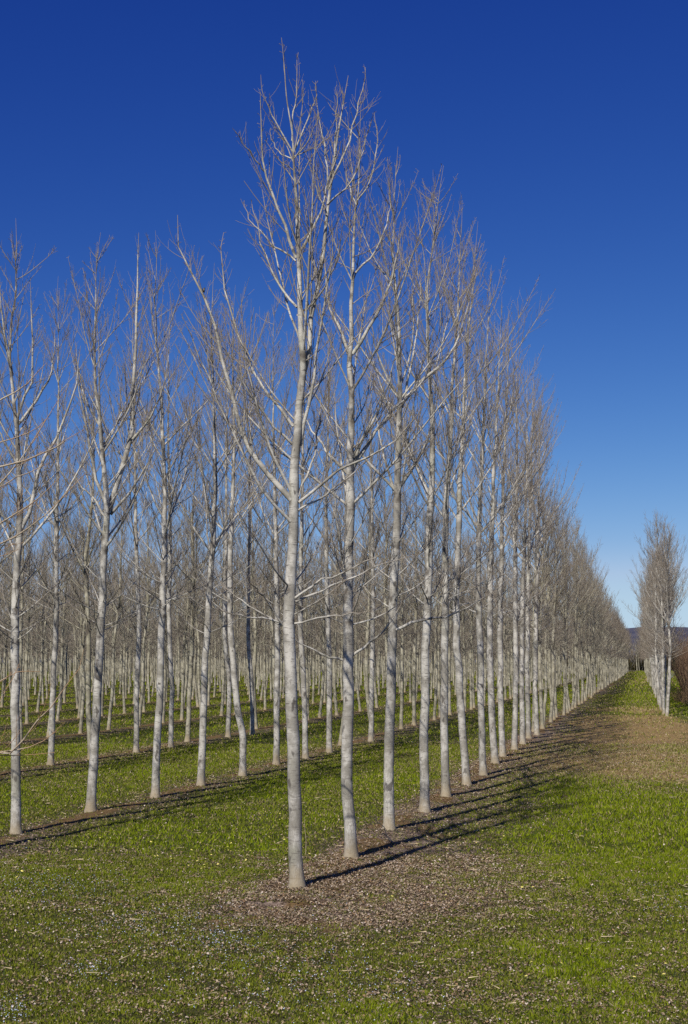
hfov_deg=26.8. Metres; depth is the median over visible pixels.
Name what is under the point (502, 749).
poplar tree
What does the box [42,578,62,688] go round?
poplar tree
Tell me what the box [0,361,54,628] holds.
poplar tree
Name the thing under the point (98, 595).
poplar tree
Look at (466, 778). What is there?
poplar tree
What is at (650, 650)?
poplar tree
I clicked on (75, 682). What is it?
poplar tree
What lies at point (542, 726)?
poplar tree
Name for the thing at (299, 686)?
poplar tree
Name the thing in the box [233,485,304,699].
poplar tree
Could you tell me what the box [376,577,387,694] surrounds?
poplar tree
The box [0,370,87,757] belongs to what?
poplar tree
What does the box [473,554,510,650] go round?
poplar tree
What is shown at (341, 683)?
poplar tree
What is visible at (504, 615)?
poplar tree
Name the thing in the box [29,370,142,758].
poplar tree
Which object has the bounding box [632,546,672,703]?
poplar tree
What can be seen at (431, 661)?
poplar tree
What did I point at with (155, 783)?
poplar tree
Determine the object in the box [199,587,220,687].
poplar tree
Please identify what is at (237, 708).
poplar tree
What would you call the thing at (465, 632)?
poplar tree
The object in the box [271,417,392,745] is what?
poplar tree
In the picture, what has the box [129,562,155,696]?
poplar tree
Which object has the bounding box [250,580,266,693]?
poplar tree
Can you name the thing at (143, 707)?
poplar tree
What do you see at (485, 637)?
poplar tree
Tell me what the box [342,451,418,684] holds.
poplar tree
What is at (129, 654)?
poplar tree
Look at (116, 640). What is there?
poplar tree
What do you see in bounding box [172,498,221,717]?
poplar tree
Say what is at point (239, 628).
poplar tree
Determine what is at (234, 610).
poplar tree
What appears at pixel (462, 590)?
poplar tree
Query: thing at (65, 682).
poplar tree
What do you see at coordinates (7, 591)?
poplar tree
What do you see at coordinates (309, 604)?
poplar tree
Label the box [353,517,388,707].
poplar tree
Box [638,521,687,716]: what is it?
poplar tree
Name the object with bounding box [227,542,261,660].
poplar tree
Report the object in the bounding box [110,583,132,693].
poplar tree
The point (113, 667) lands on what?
poplar tree
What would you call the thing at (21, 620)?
poplar tree
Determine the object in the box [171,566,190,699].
poplar tree
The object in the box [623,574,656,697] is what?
poplar tree
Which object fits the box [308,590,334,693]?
poplar tree
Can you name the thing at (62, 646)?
poplar tree
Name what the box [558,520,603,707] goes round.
poplar tree
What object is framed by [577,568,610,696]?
poplar tree
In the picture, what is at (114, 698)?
poplar tree
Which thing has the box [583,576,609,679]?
poplar tree
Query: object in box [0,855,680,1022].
blue ground flowers
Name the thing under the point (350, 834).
poplar tree
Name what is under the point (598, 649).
poplar tree
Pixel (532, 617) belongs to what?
poplar tree
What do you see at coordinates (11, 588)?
poplar tree
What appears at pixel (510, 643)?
poplar tree
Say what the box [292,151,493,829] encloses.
poplar tree
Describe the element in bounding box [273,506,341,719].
poplar tree
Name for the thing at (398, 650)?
poplar tree
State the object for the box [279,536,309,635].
poplar tree
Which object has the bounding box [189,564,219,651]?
poplar tree
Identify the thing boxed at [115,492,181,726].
poplar tree
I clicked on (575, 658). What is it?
poplar tree
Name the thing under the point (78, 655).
poplar tree
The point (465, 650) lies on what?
poplar tree
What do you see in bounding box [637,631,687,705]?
thicket
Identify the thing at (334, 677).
poplar tree
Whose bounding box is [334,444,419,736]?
poplar tree
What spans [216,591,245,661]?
poplar tree
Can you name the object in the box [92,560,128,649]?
poplar tree
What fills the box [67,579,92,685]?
poplar tree
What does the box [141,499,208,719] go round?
poplar tree
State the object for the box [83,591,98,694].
poplar tree
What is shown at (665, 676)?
poplar tree
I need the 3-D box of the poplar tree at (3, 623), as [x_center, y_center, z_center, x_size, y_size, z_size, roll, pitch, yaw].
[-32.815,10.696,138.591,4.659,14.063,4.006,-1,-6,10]
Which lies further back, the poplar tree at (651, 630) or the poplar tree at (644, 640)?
the poplar tree at (644, 640)
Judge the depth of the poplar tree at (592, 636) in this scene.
141.92 m
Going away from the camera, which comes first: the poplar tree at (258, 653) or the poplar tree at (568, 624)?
the poplar tree at (568, 624)
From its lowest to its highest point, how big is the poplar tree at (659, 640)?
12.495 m
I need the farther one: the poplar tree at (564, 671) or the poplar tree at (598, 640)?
the poplar tree at (598, 640)
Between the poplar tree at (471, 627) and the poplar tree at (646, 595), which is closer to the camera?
the poplar tree at (471, 627)
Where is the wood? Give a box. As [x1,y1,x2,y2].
[7,635,687,670]
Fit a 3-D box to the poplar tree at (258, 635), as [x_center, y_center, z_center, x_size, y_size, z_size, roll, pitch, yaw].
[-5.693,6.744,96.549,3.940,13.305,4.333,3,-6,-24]
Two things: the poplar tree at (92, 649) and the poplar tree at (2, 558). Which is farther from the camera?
the poplar tree at (92, 649)
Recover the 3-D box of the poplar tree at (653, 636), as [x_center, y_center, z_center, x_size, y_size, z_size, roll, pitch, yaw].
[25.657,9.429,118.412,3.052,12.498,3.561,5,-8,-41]
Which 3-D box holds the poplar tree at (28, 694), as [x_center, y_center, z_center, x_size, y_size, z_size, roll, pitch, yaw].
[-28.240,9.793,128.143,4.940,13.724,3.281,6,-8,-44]
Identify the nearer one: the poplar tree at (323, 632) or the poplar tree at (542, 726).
the poplar tree at (542, 726)
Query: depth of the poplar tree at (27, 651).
78.11 m
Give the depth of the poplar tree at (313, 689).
114.77 m
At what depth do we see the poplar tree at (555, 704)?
87.21 m
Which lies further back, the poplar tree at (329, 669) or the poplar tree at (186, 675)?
the poplar tree at (186, 675)
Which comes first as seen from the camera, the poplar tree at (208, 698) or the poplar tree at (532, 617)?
the poplar tree at (532, 617)
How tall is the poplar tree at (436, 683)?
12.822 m
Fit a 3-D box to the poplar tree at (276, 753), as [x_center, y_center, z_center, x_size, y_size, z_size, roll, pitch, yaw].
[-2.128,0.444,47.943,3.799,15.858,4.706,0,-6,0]
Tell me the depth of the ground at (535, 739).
27.42 m
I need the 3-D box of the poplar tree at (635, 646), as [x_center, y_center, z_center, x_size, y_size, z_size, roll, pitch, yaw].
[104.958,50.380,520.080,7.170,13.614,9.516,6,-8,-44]
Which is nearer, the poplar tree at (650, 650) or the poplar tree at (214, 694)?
the poplar tree at (214, 694)
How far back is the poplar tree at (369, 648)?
136.89 m
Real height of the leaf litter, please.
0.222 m
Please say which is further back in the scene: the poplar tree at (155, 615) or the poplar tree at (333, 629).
the poplar tree at (155, 615)
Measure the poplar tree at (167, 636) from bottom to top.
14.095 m
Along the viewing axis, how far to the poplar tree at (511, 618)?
145.34 m
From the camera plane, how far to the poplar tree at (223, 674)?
89.62 m
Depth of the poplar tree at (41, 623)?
113.98 m
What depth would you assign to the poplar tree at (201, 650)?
153.59 m
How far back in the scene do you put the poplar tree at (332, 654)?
154.12 m
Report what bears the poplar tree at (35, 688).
on the ground at (535, 739)
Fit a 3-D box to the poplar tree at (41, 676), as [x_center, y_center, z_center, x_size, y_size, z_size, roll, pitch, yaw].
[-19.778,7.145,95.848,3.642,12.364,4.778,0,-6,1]
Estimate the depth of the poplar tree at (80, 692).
85.60 m
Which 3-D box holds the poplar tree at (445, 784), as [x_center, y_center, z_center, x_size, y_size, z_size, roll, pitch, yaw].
[2.771,-0.446,36.782,4.580,15.361,3.887,0,-6,0]
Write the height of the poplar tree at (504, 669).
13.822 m
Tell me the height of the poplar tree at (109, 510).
13.469 m
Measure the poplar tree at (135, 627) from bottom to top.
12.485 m
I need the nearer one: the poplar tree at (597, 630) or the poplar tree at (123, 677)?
the poplar tree at (123, 677)
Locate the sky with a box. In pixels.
[0,0,687,634]
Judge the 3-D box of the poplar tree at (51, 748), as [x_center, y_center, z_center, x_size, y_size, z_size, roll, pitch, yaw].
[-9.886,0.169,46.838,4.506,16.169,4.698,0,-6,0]
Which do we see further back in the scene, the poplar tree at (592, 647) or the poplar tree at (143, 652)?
the poplar tree at (592, 647)
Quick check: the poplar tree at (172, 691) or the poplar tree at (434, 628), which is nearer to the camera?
the poplar tree at (172, 691)
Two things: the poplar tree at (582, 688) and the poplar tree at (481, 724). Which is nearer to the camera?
the poplar tree at (481, 724)
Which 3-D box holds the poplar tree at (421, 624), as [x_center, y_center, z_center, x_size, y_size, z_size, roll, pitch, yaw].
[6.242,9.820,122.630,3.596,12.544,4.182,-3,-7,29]
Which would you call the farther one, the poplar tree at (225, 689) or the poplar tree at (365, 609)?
the poplar tree at (225, 689)
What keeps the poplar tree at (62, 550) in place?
on the ground at (535, 739)
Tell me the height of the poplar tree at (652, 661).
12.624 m
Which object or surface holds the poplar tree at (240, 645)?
on the ground at (535, 739)
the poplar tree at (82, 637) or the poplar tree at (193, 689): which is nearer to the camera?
the poplar tree at (82, 637)
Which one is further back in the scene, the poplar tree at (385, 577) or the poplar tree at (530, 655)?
the poplar tree at (530, 655)
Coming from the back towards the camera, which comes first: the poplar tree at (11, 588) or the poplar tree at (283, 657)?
the poplar tree at (283, 657)
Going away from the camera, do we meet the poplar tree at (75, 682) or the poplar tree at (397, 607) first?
the poplar tree at (75, 682)
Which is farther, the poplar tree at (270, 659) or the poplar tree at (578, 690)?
the poplar tree at (270, 659)
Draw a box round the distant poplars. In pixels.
[0,583,665,689]
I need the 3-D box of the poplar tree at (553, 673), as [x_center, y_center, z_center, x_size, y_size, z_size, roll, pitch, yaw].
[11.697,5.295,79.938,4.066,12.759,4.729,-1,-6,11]
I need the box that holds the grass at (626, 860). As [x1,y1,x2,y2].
[0,670,687,1023]
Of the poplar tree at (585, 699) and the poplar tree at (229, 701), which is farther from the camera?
the poplar tree at (585, 699)
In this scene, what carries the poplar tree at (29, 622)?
on the ground at (535, 739)
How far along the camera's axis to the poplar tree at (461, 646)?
144.50 m
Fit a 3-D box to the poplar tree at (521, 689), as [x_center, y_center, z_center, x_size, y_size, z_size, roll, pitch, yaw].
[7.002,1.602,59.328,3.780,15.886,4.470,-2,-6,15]
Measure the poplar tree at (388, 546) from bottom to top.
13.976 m
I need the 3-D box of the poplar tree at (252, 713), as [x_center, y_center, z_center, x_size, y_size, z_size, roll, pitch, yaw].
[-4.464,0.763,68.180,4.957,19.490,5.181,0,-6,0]
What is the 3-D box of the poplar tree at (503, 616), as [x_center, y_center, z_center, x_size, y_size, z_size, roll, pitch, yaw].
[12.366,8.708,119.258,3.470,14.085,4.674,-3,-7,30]
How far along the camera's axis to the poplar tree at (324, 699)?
118.83 m
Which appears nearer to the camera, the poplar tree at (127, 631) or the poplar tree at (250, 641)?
the poplar tree at (250, 641)
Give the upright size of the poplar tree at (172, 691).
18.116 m
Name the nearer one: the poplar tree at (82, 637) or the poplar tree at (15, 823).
the poplar tree at (15, 823)
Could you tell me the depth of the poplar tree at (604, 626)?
171.22 m
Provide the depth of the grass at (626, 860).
23.61 m
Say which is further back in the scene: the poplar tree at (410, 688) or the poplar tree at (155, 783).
the poplar tree at (410, 688)
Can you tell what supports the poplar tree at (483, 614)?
on the ground at (535, 739)
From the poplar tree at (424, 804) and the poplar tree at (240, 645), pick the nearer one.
the poplar tree at (424, 804)
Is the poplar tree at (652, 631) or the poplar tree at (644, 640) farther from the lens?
the poplar tree at (644, 640)
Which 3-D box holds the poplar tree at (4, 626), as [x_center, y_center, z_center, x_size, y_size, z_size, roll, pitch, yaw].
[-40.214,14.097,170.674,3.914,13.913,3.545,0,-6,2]
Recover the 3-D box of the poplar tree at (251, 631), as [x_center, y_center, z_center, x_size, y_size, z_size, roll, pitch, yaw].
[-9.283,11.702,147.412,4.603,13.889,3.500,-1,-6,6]
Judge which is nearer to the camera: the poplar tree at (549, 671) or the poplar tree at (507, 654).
the poplar tree at (549, 671)
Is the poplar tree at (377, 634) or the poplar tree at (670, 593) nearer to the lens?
the poplar tree at (670, 593)
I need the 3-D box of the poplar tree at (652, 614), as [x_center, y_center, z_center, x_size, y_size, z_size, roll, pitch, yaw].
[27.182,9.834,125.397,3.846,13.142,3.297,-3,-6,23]
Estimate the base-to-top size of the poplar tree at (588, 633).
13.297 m
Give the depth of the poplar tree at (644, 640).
147.23 m
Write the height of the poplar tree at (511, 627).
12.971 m
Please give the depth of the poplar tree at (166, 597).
100.06 m
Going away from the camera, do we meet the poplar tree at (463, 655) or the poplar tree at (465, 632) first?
the poplar tree at (463, 655)
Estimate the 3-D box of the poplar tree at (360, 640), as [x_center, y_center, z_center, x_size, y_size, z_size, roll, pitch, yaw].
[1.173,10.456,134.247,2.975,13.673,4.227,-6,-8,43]
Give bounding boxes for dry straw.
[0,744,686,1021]
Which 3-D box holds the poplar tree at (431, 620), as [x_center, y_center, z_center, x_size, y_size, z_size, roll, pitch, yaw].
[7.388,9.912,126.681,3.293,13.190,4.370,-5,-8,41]
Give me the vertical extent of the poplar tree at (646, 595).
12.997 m
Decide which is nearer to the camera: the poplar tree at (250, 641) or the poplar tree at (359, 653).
the poplar tree at (250, 641)
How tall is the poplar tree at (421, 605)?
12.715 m
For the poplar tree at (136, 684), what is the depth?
54.44 m
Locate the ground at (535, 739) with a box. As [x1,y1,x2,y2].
[0,663,687,1023]
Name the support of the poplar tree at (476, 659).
on the ground at (535, 739)
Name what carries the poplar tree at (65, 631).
on the ground at (535, 739)
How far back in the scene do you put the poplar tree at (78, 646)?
120.96 m
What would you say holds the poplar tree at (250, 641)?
on the ground at (535, 739)
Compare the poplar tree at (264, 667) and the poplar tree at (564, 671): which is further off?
the poplar tree at (264, 667)
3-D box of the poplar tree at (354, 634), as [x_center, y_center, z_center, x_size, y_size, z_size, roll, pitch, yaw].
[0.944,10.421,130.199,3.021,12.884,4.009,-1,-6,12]
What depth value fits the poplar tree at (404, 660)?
158.59 m
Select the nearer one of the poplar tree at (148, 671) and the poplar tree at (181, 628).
the poplar tree at (148, 671)
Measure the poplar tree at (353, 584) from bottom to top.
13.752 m
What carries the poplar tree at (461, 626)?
on the ground at (535, 739)
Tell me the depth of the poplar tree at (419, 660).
169.40 m
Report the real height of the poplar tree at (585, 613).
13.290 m
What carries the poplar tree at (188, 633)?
on the ground at (535, 739)
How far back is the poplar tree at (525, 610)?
141.41 m
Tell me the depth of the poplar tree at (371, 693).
61.57 m
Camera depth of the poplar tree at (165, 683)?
78.63 m
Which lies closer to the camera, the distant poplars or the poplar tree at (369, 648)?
the poplar tree at (369, 648)
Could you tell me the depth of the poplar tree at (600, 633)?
159.85 m
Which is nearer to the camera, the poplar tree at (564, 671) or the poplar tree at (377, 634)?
the poplar tree at (564, 671)
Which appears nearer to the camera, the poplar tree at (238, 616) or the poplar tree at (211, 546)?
the poplar tree at (211, 546)
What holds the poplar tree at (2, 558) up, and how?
on the ground at (535, 739)
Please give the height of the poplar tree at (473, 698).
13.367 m
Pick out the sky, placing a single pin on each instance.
(562, 125)
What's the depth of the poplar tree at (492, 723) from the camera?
48.17 m
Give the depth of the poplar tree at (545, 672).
76.24 m
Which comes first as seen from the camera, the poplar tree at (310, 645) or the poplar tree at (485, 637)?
the poplar tree at (485, 637)
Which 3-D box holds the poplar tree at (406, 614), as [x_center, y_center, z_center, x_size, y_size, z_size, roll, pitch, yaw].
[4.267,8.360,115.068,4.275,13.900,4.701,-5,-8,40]
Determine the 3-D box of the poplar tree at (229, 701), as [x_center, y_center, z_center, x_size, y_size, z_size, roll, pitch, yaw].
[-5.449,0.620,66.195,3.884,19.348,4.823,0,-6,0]
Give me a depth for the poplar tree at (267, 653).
154.19 m
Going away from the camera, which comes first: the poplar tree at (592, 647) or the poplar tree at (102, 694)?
the poplar tree at (102, 694)
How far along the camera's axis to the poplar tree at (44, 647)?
163.59 m
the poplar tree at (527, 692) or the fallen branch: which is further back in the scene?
the poplar tree at (527, 692)
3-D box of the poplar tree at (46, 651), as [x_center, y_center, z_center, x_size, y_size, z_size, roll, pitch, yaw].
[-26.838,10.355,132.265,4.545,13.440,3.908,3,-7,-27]
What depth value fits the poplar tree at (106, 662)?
145.80 m
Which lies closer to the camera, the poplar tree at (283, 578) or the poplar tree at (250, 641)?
the poplar tree at (283, 578)
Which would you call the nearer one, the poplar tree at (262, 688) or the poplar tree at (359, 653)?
the poplar tree at (262, 688)
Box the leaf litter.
[0,698,687,1023]
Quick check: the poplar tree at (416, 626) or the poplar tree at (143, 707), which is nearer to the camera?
the poplar tree at (416, 626)
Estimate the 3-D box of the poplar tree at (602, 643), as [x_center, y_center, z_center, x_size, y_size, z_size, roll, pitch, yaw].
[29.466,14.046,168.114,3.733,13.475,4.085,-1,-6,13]
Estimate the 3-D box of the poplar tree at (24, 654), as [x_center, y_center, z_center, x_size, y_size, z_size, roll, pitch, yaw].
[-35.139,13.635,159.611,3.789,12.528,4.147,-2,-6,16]
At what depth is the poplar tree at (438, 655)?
86.93 m
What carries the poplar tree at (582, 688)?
on the ground at (535, 739)
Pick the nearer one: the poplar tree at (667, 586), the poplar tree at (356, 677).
the poplar tree at (667, 586)
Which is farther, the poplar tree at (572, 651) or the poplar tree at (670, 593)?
the poplar tree at (572, 651)
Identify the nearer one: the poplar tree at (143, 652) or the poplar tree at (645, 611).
the poplar tree at (143, 652)
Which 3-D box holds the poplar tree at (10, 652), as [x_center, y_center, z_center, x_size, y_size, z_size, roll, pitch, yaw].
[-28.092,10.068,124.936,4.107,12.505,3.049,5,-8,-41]
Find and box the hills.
[2,627,687,662]
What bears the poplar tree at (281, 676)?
on the ground at (535, 739)
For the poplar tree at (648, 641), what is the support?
on the ground at (535, 739)
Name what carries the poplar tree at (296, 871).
on the ground at (535, 739)
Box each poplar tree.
[0,234,113,833]
[0,280,112,764]
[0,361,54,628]
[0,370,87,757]
[0,438,63,741]
[0,460,23,635]
[0,481,26,642]
[0,524,44,650]
[0,526,32,706]
[0,537,12,640]
[0,561,24,695]
[0,583,9,654]
[1,573,41,695]
[2,498,60,723]
[6,549,45,699]
[7,530,50,705]
[22,445,86,736]
[22,598,47,683]
[23,542,52,703]
[23,579,52,694]
[25,531,74,711]
[29,233,171,811]
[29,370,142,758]
[30,555,60,698]
[32,612,60,674]
[33,494,108,720]
[38,519,82,709]
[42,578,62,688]
[47,559,92,702]
[50,578,77,697]
[52,531,95,708]
[59,481,132,733]
[60,514,118,717]
[62,512,133,715]
[62,570,84,691]
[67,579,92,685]
[69,565,93,698]
[77,551,117,655]
[81,542,110,646]
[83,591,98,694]
[84,296,211,752]
[84,585,109,691]
[91,232,238,797]
[92,477,158,729]
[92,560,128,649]
[97,547,131,705]
[105,589,115,694]
[106,520,144,713]
[106,587,133,671]
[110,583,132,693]
[111,559,144,697]
[114,608,134,689]
[115,304,225,746]
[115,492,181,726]
[116,555,151,703]
[124,519,173,711]
[124,576,153,692]
[127,476,208,722]
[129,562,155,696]
[131,592,157,653]
[132,554,171,702]
[138,414,245,741]
[138,519,195,660]
[140,570,171,695]
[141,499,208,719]
[144,560,176,634]
[150,274,291,785]
[154,547,184,701]
[157,37,427,888]
[169,287,292,775]
[171,527,201,708]
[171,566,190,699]
[171,573,189,687]
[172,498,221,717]
[172,563,200,685]
[172,592,183,651]
[174,523,220,706]
[178,504,244,715]
[181,326,265,736]
[181,557,219,698]
[182,549,222,704]
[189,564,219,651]
[194,100,481,858]
[194,582,216,691]
[199,335,288,734]
[199,566,227,696]
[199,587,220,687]
[202,472,287,728]
[211,538,238,703]
[211,580,240,691]
[213,587,250,655]
[214,510,267,713]
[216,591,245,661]
[226,295,333,764]
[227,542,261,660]
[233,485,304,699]
[233,518,272,686]
[235,586,244,687]
[236,553,265,700]
[236,575,268,694]
[240,524,286,709]
[241,550,273,699]
[245,501,315,650]
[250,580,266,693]
[256,318,345,758]
[259,588,272,692]
[260,575,282,698]
[262,542,297,707]
[268,564,296,697]
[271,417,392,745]
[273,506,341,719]
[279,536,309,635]
[281,588,309,654]
[283,322,378,752]
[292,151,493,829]
[294,539,329,646]
[294,572,313,695]
[295,579,321,694]
[297,538,329,703]
[298,511,342,717]
[304,556,342,701]
[308,493,360,715]
[308,542,354,700]
[308,583,332,693]
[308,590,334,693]
[309,573,362,699]
[318,597,339,692]
[320,510,367,642]
[321,583,357,691]
[328,345,413,741]
[329,532,382,711]
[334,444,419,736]
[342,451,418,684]
[342,558,364,682]
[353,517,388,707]
[353,532,388,693]
[353,557,364,694]
[353,573,362,690]
[356,165,491,812]
[357,578,379,682]
[357,581,369,689]
[360,572,387,676]
[362,217,539,796]
[375,480,441,728]
[375,534,423,649]
[375,544,421,704]
[376,481,454,725]
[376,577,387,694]
[377,543,420,702]
[380,538,424,701]
[381,577,410,692]
[387,497,441,653]
[389,226,555,785]
[399,504,470,719]
[399,595,419,691]
[405,560,439,700]
[405,592,421,679]
[406,588,421,689]
[407,271,557,775]
[409,571,440,649]
[413,604,440,698]
[418,488,473,717]
[421,570,453,697]
[430,503,482,714]
[432,524,497,710]
[433,527,485,712]
[436,299,561,763]
[449,561,470,694]
[449,600,473,653]
[449,604,475,659]
[452,578,475,692]
[453,326,550,756]
[460,527,493,709]
[461,528,496,707]
[461,555,506,704]
[465,577,482,691]
[467,542,518,705]
[467,586,486,690]
[472,372,561,743]
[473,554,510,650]
[474,337,581,749]
[482,542,512,701]
[482,551,518,652]
[487,375,573,738]
[493,547,520,699]
[493,570,531,696]
[495,581,531,651]
[496,459,581,731]
[497,562,512,698]
[498,395,583,734]
[505,586,531,655]
[507,472,576,728]
[509,568,532,652]
[510,502,578,719]
[518,594,532,692]
[519,499,588,721]
[524,499,583,716]
[525,496,582,725]
[530,601,543,671]
[531,516,603,712]
[540,518,586,710]
[547,522,597,714]
[551,518,606,708]
[556,545,597,704]
[557,548,593,690]
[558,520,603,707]
[561,547,606,698]
[561,559,602,685]
[562,545,608,701]
[567,536,604,702]
[568,536,613,700]
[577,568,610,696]
[579,566,603,691]
[583,549,618,697]
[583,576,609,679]
[583,595,612,692]
[590,575,611,694]
[590,580,614,692]
[591,577,612,691]
[596,579,612,689]
[596,585,616,689]
[597,583,612,686]
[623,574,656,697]
[626,535,679,709]
[628,511,685,713]
[628,635,639,670]
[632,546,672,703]
[635,582,654,658]
[637,577,673,645]
[637,604,653,689]
[637,606,651,676]
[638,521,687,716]
[638,567,654,693]
[638,578,654,684]
[639,535,687,700]
[639,549,682,701]
[639,561,681,681]
[639,562,674,653]
[640,560,675,651]
[642,569,674,684]
[642,612,653,687]
[644,524,686,711]
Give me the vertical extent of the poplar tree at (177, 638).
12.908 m
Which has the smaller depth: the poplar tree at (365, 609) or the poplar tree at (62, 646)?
the poplar tree at (62, 646)
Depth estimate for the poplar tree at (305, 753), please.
50.77 m
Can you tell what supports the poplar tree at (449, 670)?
on the ground at (535, 739)
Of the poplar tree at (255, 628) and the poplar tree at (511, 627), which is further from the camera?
the poplar tree at (511, 627)
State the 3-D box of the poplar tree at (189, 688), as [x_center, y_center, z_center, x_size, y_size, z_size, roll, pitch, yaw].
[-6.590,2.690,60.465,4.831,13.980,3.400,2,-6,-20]
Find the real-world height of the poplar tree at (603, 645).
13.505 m
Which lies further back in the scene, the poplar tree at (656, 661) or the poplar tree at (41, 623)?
the poplar tree at (41, 623)
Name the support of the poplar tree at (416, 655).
on the ground at (535, 739)
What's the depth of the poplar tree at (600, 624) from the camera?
145.82 m
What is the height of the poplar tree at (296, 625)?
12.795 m
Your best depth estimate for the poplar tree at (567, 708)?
94.51 m
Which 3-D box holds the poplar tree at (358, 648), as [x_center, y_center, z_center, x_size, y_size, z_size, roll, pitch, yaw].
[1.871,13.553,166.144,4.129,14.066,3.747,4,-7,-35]
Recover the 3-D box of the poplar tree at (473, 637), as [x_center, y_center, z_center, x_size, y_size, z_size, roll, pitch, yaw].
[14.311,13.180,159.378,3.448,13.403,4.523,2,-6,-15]
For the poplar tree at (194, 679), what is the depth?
107.34 m
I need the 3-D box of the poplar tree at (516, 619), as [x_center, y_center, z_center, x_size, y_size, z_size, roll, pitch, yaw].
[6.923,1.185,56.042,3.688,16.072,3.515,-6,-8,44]
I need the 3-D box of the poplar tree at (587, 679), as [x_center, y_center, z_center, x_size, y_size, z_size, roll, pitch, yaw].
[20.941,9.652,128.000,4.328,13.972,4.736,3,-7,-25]
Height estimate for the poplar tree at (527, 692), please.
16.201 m
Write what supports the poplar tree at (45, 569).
on the ground at (535, 739)
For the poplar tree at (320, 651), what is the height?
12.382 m
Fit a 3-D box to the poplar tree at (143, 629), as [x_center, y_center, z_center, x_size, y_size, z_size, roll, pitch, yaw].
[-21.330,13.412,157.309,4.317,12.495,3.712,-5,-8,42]
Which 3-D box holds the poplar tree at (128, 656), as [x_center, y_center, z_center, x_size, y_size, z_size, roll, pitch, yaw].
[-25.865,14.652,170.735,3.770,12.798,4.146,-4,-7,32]
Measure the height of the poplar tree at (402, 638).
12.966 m
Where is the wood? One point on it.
(632, 664)
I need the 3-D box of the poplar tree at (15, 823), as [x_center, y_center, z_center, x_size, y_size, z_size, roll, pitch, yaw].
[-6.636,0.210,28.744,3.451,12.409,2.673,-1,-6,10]
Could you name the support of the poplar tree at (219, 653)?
on the ground at (535, 739)
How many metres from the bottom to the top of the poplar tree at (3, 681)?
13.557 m
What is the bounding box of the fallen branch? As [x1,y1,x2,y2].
[373,818,393,842]
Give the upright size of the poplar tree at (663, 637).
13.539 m
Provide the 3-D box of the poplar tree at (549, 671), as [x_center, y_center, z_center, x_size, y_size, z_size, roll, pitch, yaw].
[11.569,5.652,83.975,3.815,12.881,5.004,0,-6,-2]
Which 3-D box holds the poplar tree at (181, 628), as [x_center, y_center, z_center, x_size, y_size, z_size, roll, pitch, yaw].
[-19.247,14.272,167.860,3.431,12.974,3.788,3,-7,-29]
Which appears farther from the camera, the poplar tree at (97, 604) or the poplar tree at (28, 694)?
the poplar tree at (28, 694)
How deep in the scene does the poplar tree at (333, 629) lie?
122.38 m
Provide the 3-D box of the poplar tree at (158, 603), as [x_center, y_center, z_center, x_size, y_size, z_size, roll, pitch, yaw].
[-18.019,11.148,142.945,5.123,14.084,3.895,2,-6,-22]
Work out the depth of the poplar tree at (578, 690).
113.19 m
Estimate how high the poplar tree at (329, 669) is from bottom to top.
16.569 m
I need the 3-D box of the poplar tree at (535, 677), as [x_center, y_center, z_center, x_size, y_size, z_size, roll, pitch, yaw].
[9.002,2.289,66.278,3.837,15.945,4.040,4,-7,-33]
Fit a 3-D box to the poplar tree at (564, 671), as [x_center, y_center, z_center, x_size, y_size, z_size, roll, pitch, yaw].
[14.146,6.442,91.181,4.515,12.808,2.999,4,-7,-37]
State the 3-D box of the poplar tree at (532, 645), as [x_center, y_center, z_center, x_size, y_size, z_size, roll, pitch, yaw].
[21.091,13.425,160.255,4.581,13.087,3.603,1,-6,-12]
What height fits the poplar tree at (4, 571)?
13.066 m
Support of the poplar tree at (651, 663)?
on the ground at (535, 739)
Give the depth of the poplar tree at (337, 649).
158.11 m

